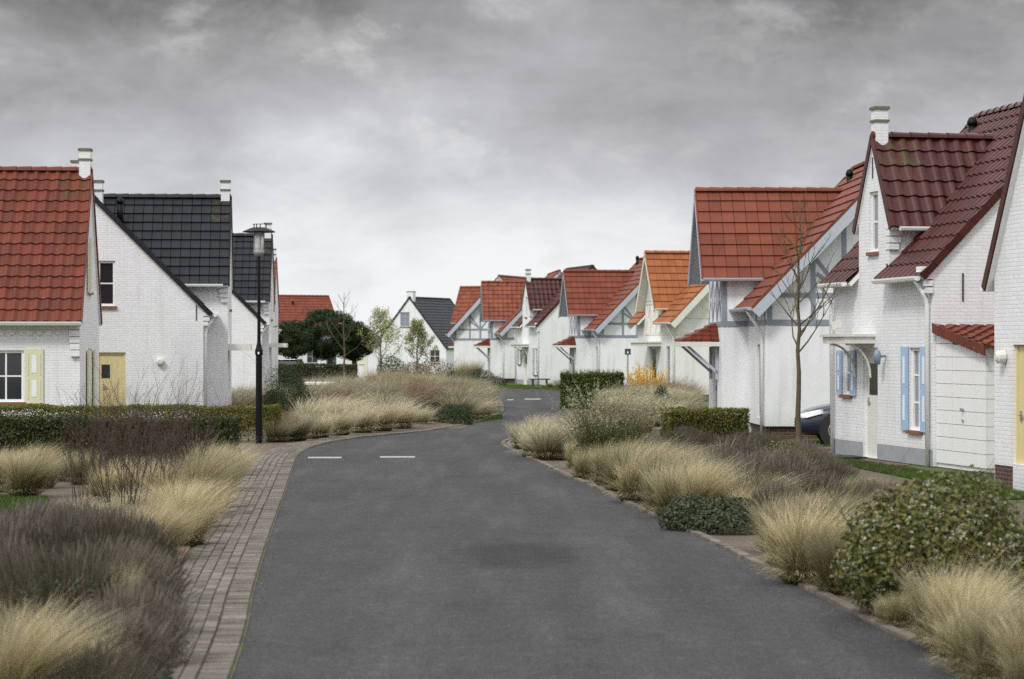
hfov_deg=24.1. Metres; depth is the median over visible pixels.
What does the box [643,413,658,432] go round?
dry grass
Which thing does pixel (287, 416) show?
dry grass
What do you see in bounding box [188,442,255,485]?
feather grass
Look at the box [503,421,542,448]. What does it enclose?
feather grass
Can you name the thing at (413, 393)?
dry grass
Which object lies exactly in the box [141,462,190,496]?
feather grass
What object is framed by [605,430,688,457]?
feather grass
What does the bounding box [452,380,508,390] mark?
marram grass
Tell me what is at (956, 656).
feather grass
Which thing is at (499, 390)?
marram grass
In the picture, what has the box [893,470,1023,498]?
lawn grass
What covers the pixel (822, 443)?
lawn grass
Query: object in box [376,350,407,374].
green shrub
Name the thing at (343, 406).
feather grass
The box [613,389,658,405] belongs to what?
marram grass
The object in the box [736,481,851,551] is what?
feather grass
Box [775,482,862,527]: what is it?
feather grass
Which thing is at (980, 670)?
feather grass
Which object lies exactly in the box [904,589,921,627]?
feather grass
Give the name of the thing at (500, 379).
evergreen shrub
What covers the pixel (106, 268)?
window
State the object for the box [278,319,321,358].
pine tree
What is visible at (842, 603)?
kerb setts
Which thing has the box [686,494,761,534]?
ground shrub
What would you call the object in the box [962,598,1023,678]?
feather grass
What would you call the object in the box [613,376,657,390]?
marram grass
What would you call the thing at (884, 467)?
lawn grass
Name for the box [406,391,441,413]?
feather grass
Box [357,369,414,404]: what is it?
marram grass
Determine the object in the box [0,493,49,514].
lawn grass
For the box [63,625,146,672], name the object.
feather grass
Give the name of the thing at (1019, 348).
door
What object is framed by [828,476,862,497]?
feather grass
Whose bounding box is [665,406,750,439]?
box hedge
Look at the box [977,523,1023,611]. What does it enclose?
flowering shrub
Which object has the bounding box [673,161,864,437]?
timber house
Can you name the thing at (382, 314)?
young tree
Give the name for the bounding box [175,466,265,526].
feather grass
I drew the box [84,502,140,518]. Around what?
feather grass
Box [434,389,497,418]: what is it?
marram grass
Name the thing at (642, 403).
feather grass
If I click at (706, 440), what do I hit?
lavender bush
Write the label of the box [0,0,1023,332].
sky
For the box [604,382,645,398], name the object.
marram grass
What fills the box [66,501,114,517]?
feather grass
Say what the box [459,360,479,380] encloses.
pampas grass
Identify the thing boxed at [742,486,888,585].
feather grass
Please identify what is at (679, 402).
marram grass
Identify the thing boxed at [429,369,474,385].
marram grass
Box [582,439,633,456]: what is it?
feather grass
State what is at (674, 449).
feather grass
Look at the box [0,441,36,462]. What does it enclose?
feather grass
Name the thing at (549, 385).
marram grass
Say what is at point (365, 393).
marram grass
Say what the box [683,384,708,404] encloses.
marram grass
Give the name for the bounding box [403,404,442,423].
feather grass
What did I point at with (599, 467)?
feather grass
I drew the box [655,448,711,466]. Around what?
feather grass
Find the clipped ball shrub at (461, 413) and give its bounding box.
[429,403,474,424]
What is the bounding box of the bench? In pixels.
[529,379,549,384]
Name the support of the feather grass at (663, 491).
on the bed soil at (736, 540)
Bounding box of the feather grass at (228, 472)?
[192,442,258,507]
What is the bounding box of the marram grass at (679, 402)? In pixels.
[650,388,705,407]
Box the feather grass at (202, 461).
[164,446,248,483]
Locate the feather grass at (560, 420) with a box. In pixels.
[548,412,603,426]
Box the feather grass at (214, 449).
[174,436,253,468]
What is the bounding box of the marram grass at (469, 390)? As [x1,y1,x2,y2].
[439,373,509,401]
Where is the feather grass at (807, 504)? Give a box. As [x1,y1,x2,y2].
[770,470,900,530]
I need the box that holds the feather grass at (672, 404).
[650,400,689,409]
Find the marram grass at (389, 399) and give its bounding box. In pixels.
[355,381,420,412]
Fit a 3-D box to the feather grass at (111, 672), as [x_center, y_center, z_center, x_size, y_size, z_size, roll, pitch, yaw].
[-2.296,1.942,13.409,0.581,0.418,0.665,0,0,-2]
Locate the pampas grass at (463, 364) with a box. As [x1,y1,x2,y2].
[456,359,470,375]
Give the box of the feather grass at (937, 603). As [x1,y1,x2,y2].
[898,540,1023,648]
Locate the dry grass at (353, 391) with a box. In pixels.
[321,378,359,399]
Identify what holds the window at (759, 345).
in the timber house at (745, 335)
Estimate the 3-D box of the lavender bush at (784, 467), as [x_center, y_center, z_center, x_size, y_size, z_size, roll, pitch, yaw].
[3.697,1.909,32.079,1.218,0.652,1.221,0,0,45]
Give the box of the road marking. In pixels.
[308,399,540,457]
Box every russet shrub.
[401,360,431,377]
[415,358,458,377]
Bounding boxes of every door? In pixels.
[99,352,125,417]
[347,356,367,375]
[524,348,526,383]
[573,348,574,373]
[652,347,655,379]
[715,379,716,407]
[865,348,877,457]
[1016,345,1023,463]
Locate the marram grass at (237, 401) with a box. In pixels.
[232,386,254,405]
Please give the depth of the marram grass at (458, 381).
78.69 m
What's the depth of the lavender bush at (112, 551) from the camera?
17.27 m
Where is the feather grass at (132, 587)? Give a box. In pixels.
[96,547,154,606]
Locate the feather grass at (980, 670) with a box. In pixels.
[945,618,1023,678]
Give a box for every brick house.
[0,148,102,425]
[94,180,251,418]
[232,223,287,389]
[273,249,281,387]
[510,264,596,384]
[816,101,1021,466]
[980,96,1023,490]
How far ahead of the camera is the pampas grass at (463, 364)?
136.86 m
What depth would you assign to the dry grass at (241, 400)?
65.82 m
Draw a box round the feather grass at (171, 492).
[139,461,221,510]
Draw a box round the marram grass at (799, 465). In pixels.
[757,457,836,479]
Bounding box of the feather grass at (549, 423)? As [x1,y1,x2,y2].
[538,418,562,432]
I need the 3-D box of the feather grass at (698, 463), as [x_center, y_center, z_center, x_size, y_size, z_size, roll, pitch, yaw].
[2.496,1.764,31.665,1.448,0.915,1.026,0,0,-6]
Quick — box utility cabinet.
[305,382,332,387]
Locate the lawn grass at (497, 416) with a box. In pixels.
[468,409,502,423]
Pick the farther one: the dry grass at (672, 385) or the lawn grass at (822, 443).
the dry grass at (672, 385)
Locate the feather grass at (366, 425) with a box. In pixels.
[339,402,391,432]
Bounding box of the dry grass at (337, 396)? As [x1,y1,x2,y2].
[318,390,359,406]
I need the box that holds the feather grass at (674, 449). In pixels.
[631,433,719,460]
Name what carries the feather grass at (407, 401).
on the bed soil at (63, 491)
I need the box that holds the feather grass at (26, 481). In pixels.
[0,440,74,497]
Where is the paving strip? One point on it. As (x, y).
(223, 652)
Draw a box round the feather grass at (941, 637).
[920,610,958,657]
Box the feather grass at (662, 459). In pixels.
[627,435,718,500]
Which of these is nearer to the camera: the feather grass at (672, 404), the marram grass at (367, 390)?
the feather grass at (672, 404)
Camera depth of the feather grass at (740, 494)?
28.86 m
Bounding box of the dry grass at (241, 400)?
[229,395,262,406]
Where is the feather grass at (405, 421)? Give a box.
[383,401,428,428]
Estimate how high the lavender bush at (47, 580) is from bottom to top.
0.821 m
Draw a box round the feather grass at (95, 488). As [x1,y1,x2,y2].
[81,457,135,502]
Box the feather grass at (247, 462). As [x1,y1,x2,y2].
[228,450,260,474]
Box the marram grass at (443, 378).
[434,369,457,387]
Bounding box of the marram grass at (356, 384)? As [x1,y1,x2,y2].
[326,377,372,391]
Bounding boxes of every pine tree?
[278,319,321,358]
[300,309,362,366]
[330,320,376,367]
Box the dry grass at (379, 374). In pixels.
[362,366,394,381]
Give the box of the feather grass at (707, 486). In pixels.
[665,450,758,508]
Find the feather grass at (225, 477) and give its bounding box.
[168,434,280,503]
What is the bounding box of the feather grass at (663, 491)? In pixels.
[629,446,738,516]
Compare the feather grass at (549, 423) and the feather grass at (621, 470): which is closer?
the feather grass at (621, 470)
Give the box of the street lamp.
[243,224,274,442]
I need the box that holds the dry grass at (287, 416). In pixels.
[264,407,302,428]
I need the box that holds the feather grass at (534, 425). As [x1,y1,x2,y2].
[512,420,552,432]
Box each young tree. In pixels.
[355,306,407,372]
[403,316,437,373]
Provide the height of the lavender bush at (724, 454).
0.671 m
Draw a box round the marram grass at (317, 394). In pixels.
[294,377,334,395]
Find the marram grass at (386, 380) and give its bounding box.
[360,365,420,388]
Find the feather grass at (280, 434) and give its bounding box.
[254,416,311,441]
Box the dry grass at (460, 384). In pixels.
[445,375,481,392]
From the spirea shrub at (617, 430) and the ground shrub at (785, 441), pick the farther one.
the spirea shrub at (617, 430)
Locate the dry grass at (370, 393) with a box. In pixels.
[346,385,388,400]
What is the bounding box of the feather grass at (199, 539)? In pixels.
[156,471,253,546]
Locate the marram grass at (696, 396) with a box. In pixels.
[673,387,708,404]
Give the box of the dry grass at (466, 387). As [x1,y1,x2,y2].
[448,380,479,392]
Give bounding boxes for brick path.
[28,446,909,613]
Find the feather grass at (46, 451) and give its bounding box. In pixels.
[20,438,73,467]
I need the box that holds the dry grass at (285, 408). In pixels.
[265,399,303,417]
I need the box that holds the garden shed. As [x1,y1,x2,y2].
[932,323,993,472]
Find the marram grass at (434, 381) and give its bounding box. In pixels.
[404,362,446,389]
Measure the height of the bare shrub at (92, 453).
1.971 m
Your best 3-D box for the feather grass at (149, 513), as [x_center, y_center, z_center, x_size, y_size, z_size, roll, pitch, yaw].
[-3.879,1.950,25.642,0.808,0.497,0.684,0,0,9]
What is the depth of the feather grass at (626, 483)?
32.74 m
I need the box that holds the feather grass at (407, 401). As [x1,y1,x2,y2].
[385,395,422,412]
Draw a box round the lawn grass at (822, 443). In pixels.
[769,438,829,446]
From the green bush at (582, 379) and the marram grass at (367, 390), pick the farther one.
the green bush at (582, 379)
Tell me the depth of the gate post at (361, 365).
128.36 m
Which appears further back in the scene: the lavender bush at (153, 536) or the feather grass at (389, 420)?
the feather grass at (389, 420)
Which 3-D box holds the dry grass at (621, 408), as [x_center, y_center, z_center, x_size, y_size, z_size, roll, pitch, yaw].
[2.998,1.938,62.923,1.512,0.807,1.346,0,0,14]
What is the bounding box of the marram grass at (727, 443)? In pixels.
[707,432,750,452]
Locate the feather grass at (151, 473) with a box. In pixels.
[131,450,203,504]
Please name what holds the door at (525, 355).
in the brick house at (540, 326)
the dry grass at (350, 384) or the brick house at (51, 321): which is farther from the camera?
the dry grass at (350, 384)
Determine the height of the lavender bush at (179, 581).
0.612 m
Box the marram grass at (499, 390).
[467,379,511,403]
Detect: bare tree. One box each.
[323,291,373,376]
[761,189,841,444]
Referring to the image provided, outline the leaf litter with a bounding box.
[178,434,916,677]
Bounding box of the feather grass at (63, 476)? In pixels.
[45,444,95,481]
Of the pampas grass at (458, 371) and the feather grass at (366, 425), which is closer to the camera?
the feather grass at (366, 425)
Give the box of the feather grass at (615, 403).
[599,396,633,411]
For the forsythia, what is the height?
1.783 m
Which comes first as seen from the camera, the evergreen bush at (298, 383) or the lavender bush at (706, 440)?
the lavender bush at (706, 440)
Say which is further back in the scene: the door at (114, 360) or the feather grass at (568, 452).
the door at (114, 360)
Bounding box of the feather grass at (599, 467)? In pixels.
[585,432,653,484]
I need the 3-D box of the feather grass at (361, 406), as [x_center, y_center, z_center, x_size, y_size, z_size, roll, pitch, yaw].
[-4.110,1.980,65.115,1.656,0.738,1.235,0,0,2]
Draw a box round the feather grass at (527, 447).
[507,424,567,456]
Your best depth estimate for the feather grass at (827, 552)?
20.48 m
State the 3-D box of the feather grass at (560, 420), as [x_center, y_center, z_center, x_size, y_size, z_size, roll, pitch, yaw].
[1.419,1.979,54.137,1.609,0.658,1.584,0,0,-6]
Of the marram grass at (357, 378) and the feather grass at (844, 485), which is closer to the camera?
the feather grass at (844, 485)
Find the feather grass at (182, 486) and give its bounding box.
[151,470,232,501]
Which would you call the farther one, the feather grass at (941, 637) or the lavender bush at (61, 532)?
the lavender bush at (61, 532)
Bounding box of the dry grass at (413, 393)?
[392,374,438,408]
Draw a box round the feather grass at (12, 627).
[0,585,77,670]
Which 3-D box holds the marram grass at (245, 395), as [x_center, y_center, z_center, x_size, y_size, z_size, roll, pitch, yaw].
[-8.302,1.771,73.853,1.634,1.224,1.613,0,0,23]
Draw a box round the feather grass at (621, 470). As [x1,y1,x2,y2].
[608,452,640,490]
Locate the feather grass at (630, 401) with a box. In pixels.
[611,394,648,410]
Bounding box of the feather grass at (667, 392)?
[645,387,683,397]
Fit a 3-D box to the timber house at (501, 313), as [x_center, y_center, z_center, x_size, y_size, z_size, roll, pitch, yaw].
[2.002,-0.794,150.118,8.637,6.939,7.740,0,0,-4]
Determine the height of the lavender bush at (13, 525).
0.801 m
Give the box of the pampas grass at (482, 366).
[470,360,487,379]
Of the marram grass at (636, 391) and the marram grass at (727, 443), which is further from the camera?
the marram grass at (636, 391)
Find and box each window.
[0,350,25,404]
[99,261,116,308]
[307,351,317,363]
[326,354,336,364]
[399,312,409,327]
[430,350,439,363]
[533,348,536,375]
[667,346,669,382]
[759,345,759,416]
[839,351,851,397]
[866,191,878,255]
[906,348,922,434]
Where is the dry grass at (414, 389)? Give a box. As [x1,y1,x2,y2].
[386,372,436,394]
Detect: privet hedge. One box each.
[0,414,241,474]
[278,363,357,387]
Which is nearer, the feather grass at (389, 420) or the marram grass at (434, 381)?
the feather grass at (389, 420)
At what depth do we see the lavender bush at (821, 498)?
27.12 m
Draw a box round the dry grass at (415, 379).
[396,370,427,385]
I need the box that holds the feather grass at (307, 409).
[285,396,355,424]
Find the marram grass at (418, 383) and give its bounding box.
[389,372,432,390]
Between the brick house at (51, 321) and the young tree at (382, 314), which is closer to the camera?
the brick house at (51, 321)
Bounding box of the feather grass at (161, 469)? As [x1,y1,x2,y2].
[148,454,184,475]
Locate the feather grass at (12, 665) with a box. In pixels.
[0,574,165,678]
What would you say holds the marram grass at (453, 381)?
on the planted mound
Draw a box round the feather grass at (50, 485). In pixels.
[22,445,74,488]
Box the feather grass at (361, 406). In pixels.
[334,400,378,419]
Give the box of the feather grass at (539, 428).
[516,422,568,436]
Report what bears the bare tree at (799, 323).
on the bed soil at (736, 540)
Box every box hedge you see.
[0,402,282,440]
[659,406,686,436]
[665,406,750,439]
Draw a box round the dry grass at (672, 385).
[648,373,691,392]
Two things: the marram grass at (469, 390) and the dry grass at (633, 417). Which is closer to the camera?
the dry grass at (633, 417)
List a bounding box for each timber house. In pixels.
[445,275,531,379]
[473,269,561,382]
[552,256,642,388]
[626,250,708,400]
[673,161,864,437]
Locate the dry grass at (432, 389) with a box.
[404,378,451,410]
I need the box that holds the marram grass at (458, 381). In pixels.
[436,375,481,387]
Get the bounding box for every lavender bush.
[0,495,75,528]
[0,503,36,541]
[0,505,80,588]
[0,528,70,629]
[0,537,132,637]
[3,508,137,568]
[23,532,205,626]
[24,500,79,517]
[35,636,169,678]
[36,497,122,528]
[47,597,198,678]
[49,514,202,600]
[63,576,202,669]
[68,506,175,556]
[102,540,195,608]
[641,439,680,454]
[652,430,694,448]
[665,425,705,442]
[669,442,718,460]
[673,431,728,453]
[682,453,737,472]
[694,445,748,469]
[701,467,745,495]
[706,433,765,452]
[712,440,767,462]
[718,467,797,517]
[724,447,798,475]
[725,428,763,442]
[743,431,792,449]
[744,480,808,520]
[752,445,824,477]
[754,458,828,495]
[774,436,833,461]
[783,467,852,500]
[795,447,844,480]
[795,491,851,513]
[812,457,862,484]
[829,486,877,511]
[848,478,889,511]
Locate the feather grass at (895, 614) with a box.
[866,587,917,626]
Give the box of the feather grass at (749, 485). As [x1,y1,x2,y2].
[717,463,811,514]
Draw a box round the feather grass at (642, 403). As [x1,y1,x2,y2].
[623,395,673,414]
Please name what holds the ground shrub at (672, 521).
on the bed soil at (736, 540)
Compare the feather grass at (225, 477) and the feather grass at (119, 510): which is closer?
the feather grass at (119, 510)
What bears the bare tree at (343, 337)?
on the ground at (936, 469)
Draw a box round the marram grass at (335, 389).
[319,375,364,395]
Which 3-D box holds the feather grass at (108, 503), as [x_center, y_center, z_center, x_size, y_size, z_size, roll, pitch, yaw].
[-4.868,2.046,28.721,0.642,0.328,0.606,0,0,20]
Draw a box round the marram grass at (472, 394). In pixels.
[429,377,508,407]
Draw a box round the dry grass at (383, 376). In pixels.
[367,367,403,383]
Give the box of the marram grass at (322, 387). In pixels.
[306,375,365,390]
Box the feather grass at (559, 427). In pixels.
[539,421,581,435]
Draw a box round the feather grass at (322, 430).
[284,409,344,438]
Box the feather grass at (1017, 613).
[970,587,1023,677]
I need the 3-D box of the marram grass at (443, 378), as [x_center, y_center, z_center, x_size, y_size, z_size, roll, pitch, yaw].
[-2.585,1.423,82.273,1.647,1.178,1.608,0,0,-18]
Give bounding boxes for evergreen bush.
[245,347,332,422]
[262,387,300,415]
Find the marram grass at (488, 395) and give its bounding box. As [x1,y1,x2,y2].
[444,381,516,405]
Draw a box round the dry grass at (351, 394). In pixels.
[328,385,367,400]
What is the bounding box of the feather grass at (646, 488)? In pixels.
[629,451,712,510]
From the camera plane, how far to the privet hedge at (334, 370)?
129.06 m
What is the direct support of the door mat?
on the brick path
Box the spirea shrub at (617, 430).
[528,377,691,473]
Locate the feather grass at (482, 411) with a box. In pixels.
[469,395,499,418]
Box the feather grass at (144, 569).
[105,538,174,593]
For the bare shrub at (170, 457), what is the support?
on the bed soil at (63, 491)
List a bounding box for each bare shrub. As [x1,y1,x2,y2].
[55,351,196,517]
[55,367,145,502]
[75,377,220,506]
[83,358,207,492]
[133,375,231,468]
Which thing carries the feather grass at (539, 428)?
on the bed soil at (736, 540)
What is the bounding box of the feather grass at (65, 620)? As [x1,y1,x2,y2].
[0,577,108,657]
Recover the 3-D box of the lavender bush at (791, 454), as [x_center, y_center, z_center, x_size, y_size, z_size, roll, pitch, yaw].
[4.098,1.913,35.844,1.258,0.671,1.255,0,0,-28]
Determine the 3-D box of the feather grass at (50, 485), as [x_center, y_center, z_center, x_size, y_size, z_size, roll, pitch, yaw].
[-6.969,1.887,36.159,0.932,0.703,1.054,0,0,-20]
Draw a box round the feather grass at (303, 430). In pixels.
[281,410,323,440]
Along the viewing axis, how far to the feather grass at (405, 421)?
62.74 m
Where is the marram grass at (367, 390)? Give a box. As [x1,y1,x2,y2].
[335,376,396,396]
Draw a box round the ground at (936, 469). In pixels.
[232,373,1023,676]
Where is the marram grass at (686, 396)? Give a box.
[657,383,707,404]
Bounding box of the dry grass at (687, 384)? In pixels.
[664,376,706,390]
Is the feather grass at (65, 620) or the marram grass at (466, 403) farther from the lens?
the marram grass at (466, 403)
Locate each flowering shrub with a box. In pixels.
[814,448,1023,615]
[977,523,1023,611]
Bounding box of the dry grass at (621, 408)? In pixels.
[602,402,645,414]
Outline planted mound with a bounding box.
[246,409,660,429]
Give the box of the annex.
[318,336,380,375]
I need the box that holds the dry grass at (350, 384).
[330,370,369,388]
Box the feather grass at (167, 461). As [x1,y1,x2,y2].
[150,450,185,471]
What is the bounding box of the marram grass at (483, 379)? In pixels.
[469,372,496,385]
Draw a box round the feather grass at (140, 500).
[102,485,170,510]
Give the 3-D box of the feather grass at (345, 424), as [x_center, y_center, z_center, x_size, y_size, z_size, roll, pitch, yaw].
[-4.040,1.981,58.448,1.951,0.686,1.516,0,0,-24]
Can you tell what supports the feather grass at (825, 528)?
on the bed soil at (736, 540)
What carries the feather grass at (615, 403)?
on the planted mound
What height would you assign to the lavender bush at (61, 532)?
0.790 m
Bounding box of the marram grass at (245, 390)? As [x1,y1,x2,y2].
[235,385,267,395]
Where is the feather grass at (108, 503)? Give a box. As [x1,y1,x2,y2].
[85,496,129,515]
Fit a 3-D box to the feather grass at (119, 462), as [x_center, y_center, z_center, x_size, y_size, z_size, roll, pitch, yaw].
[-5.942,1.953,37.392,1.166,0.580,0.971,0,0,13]
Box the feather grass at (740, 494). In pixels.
[721,483,770,513]
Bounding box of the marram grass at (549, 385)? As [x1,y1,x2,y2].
[545,382,555,386]
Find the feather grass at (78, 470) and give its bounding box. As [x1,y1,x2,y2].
[59,449,108,484]
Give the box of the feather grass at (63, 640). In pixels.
[0,601,114,677]
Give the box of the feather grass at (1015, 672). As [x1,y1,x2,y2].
[986,642,1023,678]
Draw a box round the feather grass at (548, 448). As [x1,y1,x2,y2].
[520,422,579,459]
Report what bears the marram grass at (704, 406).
on the planted mound
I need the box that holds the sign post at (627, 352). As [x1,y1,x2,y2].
[625,349,630,385]
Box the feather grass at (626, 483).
[595,436,714,502]
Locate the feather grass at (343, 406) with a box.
[299,392,384,416]
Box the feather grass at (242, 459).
[209,437,276,489]
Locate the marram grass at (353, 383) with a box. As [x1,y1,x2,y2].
[323,375,387,389]
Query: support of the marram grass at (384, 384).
on the planted mound
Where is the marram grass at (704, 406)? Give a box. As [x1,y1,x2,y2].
[686,395,708,409]
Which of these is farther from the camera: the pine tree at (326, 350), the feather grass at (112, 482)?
the pine tree at (326, 350)
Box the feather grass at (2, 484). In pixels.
[0,444,46,491]
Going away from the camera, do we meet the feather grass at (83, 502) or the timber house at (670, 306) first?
the feather grass at (83, 502)
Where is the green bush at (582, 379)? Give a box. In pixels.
[559,368,624,408]
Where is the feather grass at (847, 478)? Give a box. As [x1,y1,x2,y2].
[837,468,885,488]
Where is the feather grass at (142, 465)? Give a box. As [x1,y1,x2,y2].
[115,455,159,488]
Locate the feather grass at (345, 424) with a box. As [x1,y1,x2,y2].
[319,406,371,435]
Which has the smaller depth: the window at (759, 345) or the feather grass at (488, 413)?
the window at (759, 345)
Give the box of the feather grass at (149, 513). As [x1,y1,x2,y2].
[126,506,167,523]
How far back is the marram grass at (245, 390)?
79.94 m
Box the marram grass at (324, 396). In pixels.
[309,386,342,403]
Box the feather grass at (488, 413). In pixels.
[484,400,501,415]
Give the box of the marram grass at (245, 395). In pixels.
[232,378,262,405]
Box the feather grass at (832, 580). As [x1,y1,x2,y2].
[817,557,849,594]
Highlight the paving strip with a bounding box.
[133,435,380,678]
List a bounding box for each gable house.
[278,294,337,366]
[374,291,454,372]
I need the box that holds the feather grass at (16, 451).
[1,439,40,466]
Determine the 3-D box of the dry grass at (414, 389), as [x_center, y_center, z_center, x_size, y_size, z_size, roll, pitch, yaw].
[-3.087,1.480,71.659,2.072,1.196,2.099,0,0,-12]
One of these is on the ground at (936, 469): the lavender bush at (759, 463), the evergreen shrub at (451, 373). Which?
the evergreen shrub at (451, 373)
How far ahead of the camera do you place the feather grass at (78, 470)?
37.03 m
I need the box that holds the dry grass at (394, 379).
[378,367,415,385]
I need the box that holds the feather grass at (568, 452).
[558,435,577,467]
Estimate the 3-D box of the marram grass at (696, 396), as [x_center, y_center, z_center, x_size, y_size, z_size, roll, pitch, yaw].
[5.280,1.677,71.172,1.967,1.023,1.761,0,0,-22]
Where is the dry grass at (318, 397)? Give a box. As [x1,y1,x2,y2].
[290,390,339,407]
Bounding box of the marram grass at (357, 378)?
[337,366,380,383]
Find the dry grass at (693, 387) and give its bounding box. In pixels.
[673,380,706,397]
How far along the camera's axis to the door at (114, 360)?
63.95 m
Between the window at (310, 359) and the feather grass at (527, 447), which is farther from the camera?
the window at (310, 359)
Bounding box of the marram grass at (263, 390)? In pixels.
[242,384,292,397]
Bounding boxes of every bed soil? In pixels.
[0,404,498,671]
[500,408,1023,640]
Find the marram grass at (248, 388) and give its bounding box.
[236,380,263,395]
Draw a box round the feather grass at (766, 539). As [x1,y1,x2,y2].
[747,493,844,569]
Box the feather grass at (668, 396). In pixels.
[639,390,688,406]
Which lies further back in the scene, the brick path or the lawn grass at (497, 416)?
the lawn grass at (497, 416)
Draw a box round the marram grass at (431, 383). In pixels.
[411,371,444,387]
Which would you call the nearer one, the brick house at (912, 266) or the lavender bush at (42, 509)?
the lavender bush at (42, 509)
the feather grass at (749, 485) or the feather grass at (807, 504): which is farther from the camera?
the feather grass at (749, 485)
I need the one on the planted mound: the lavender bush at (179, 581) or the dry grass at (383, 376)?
the dry grass at (383, 376)
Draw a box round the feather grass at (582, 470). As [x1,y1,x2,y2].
[565,440,615,478]
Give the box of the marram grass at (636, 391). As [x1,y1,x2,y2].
[617,382,653,397]
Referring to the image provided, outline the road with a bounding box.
[232,387,970,678]
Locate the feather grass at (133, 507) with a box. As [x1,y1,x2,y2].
[115,502,154,518]
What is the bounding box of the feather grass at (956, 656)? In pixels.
[900,557,1023,674]
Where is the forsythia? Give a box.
[624,359,670,387]
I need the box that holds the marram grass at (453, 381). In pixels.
[435,373,469,386]
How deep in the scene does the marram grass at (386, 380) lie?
73.48 m
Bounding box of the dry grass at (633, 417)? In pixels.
[617,409,656,432]
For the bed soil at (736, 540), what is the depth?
28.68 m
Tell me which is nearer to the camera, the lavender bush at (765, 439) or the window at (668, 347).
the lavender bush at (765, 439)
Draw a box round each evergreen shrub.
[446,369,456,379]
[464,365,494,383]
[484,374,506,385]
[652,385,668,401]
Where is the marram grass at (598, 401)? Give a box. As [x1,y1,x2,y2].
[585,391,616,410]
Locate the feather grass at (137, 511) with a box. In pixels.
[117,491,233,547]
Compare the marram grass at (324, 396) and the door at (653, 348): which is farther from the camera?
the door at (653, 348)
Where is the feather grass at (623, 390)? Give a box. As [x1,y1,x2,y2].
[608,386,637,396]
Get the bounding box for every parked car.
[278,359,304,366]
[794,403,829,444]
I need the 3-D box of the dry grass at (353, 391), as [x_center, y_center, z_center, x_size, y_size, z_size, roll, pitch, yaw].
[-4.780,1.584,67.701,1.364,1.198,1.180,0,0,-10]
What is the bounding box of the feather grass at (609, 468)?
[590,428,693,492]
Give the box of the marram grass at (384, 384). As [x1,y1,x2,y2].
[354,368,403,393]
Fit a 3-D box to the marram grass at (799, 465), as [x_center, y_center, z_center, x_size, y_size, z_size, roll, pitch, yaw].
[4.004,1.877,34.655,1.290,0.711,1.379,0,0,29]
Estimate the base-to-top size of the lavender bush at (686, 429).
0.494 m
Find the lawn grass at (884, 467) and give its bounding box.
[826,455,929,473]
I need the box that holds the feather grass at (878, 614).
[868,591,902,621]
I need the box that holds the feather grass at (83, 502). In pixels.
[53,495,133,508]
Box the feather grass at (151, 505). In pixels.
[137,487,213,515]
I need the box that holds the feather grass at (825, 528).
[782,510,895,575]
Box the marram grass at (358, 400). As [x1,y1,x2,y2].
[336,393,381,409]
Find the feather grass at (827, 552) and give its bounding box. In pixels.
[788,520,867,594]
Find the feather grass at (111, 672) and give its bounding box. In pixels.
[56,659,143,678]
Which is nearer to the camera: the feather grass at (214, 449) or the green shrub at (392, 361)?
the feather grass at (214, 449)
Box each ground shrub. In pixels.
[657,492,728,530]
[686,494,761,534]
[754,437,821,461]
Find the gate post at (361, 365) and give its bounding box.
[358,363,364,377]
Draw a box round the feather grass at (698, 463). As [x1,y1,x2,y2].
[658,444,744,478]
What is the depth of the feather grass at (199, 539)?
25.39 m
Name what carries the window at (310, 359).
in the gable house at (296, 307)
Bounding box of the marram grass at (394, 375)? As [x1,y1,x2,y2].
[363,365,417,380]
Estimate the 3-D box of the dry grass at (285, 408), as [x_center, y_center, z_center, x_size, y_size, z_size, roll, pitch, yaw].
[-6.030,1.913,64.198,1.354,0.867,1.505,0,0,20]
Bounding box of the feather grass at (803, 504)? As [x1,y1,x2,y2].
[747,484,885,545]
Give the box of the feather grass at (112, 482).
[89,456,159,505]
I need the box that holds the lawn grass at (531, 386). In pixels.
[488,384,559,390]
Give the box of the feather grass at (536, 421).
[522,412,572,426]
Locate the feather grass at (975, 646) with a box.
[934,586,1023,678]
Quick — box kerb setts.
[374,389,922,641]
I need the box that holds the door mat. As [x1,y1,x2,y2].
[831,455,867,457]
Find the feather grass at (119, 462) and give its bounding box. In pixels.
[102,448,149,475]
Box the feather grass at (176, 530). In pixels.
[134,490,237,558]
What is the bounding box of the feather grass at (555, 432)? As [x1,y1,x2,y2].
[526,420,606,459]
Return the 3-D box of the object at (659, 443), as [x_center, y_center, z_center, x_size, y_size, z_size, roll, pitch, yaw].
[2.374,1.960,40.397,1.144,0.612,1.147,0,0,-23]
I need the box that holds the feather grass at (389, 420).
[363,397,420,430]
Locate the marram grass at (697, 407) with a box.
[677,399,708,413]
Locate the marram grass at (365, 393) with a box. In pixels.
[340,386,384,398]
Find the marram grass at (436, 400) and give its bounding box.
[417,378,452,411]
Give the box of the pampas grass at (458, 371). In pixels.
[453,362,467,379]

